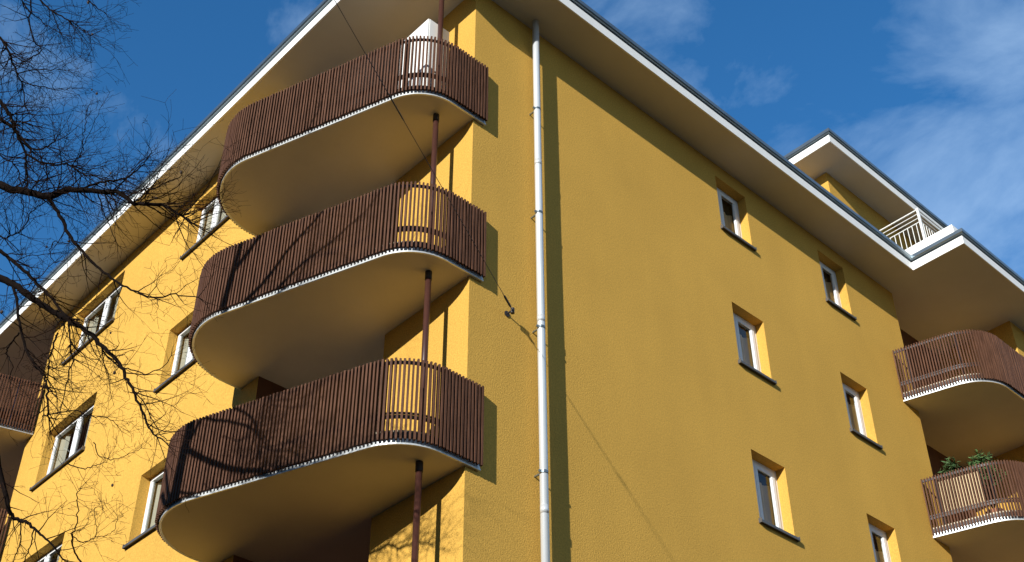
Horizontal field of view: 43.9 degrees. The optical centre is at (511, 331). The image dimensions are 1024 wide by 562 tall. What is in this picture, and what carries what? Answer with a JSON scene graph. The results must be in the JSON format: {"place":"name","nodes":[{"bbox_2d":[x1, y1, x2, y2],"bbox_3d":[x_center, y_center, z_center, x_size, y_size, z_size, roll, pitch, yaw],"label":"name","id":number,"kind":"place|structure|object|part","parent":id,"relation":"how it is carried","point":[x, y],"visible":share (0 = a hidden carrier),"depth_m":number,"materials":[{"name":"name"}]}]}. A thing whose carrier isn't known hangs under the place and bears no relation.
{"place":"outdoors","nodes":[
{"label":"outdoors","id":0,"kind":"place"},
{"bbox_2d":[0,0,261,561],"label":"bare tree","id":1,"kind":"object","parent":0,"point":[48,196],"visible":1,"depth_m":12.85,"materials":[{"name":"brown plant"}]},
{"bbox_2d":[0,0,1023,321],"label":"sky","id":2,"kind":"structure","parent":0,"point":[930,93],"materials":[{"name":"blue"}]},
{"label":"footpath","id":3,"kind":"structure","parent":0,"visible":0},
{"bbox_2d":[0,0,1023,561],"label":"apartment building","id":4,"kind":"structure","parent":3,"relation":"on","point":[720,334],"depth_m":19.68,"materials":[{"name":"yellow paint"}]},
{"bbox_2d":[37,544,61,561],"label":"window","id":5,"kind":"structure","parent":4,"relation":"in","point":[53,554],"depth_m":22.60,"materials":[{"name":"white"}]},
{"bbox_2d":[29,405,93,491],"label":"window","id":6,"kind":"structure","parent":4,"relation":"in","point":[67,450],"depth_m":24.54,"materials":[{"name":"white"}]},
{"bbox_2d":[61,286,120,365],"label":"window","id":7,"kind":"structure","parent":4,"relation":"in","point":[108,311],"depth_m":26.15,"materials":[{"name":"white"}]},
{"bbox_2d":[122,471,163,549],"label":"window","id":8,"kind":"structure","parent":4,"relation":"in","point":[148,526],"depth_m":20.20,"materials":[{"name":"white"}]},
{"bbox_2d":[153,326,195,392],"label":"window","id":9,"kind":"structure","parent":4,"relation":"in","point":[178,363],"depth_m":21.88,"materials":[{"name":"white"}]},
{"bbox_2d":[180,200,229,259],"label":"window","id":10,"kind":"structure","parent":4,"relation":"in","point":[218,208],"depth_m":23.33,"materials":[{"name":"white"}]},
{"bbox_2d":[398,19,448,88],"bbox_3d":[-1.411,-3.824,19.406,0.422,1.860,0.840,29,-45,-33],"label":"storage cabinet","id":11,"kind":"object","parent":4,"relation":"on","point":[428,27],"visible":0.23,"depth_m":19.43,"materials":[{"name":"white laminate"}]},
{"bbox_3d":[-1.700,-3.841,19.441,0.021,1.770,0.411,29,-45,-33],"label":"door","id":12,"kind":"part","parent":11,"relation":"part of","materials":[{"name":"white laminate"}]},
{"bbox_3d":[-1.416,-4.023,19.193,0.021,1.770,0.411,29,-45,-33],"label":"door","id":13,"kind":"part","parent":11,"relation":"part of","materials":[{"name":"white laminate"}]},
{"bbox_2d":[334,0,514,316],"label":"overhead cable","id":14,"kind":"object","parent":4,"relation":"attached to","point":[511,311],"visible":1,"depth_m":14.96,"materials":[{"name":"grey rubber"}]},
{"bbox_2d":[717,188,756,251],"bbox_3d":[3.663,-1.924,23.392,0.942,1.302,1.197,29,-45,-33],"label":"window","id":15,"kind":"structure","parent":4,"relation":"in","point":[729,213],"depth_m":23.41,"materials":[{"name":"white"}]},
{"bbox_2d":[733,313,776,384],"bbox_3d":[3.667,0.415,21.677,0.942,1.302,1.197,29,-45,-33],"label":"window","id":16,"kind":"structure","parent":4,"relation":"in","point":[746,338],"depth_m":21.67,"materials":[{"name":"white"}]},
{"bbox_2d":[752,459,799,541],"bbox_3d":[3.670,2.753,19.962,0.942,1.302,1.197,29,-45,-33],"label":"window","id":17,"kind":"structure","parent":4,"relation":"in","point":[770,514],"depth_m":19.94,"materials":[{"name":"white"}]},
{"bbox_2d":[819,261,856,320],"bbox_3d":[5.931,-0.685,25.086,0.922,1.302,1.197,29,-45,-33],"label":"window","id":18,"kind":"structure","parent":4,"relation":"in","point":[828,275],"depth_m":25.12,"materials":[{"name":"white"}]},
{"bbox_2d":[842,383,882,449],"bbox_3d":[5.935,1.654,23.371,0.922,1.302,1.197,29,-45,-33],"label":"window","id":19,"kind":"structure","parent":4,"relation":"in","point":[857,425],"depth_m":23.38,"materials":[{"name":"white"}]},
{"bbox_2d":[868,523,890,561],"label":"window","id":20,"kind":"structure","parent":4,"relation":"in","point":[881,552],"depth_m":21.81,"materials":[{"name":"white"}]},
{"bbox_2d":[938,457,970,521],"bbox_3d":[8.230,2.977,23.525,0.652,1.580,0.618,29,-45,-33],"label":"potted plant","id":21,"kind":"object","parent":4,"relation":"on","point":[950,465],"visible":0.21,"depth_m":23.79,"materials":[{"name":"green plant"}]},
{"bbox_2d":[937,468,989,523],"bbox_3d":[8.153,2.972,22.993,0.782,0.960,0.032,-21,-41,26],"label":"reed mat","id":22,"kind":"object","parent":4,"relation":"on","point":[961,490],"visible":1,"depth_m":23.05,"materials":[{"name":"beige wicker"}]},
{"bbox_2d":[967,449,1006,513],"bbox_3d":[8.830,2.893,23.467,0.761,1.645,0.830,29,-45,-33],"label":"potted plant","id":23,"kind":"object","parent":4,"relation":"on","point":[980,461],"visible":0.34,"depth_m":23.61,"materials":[{"name":"green plant"}]}
]}

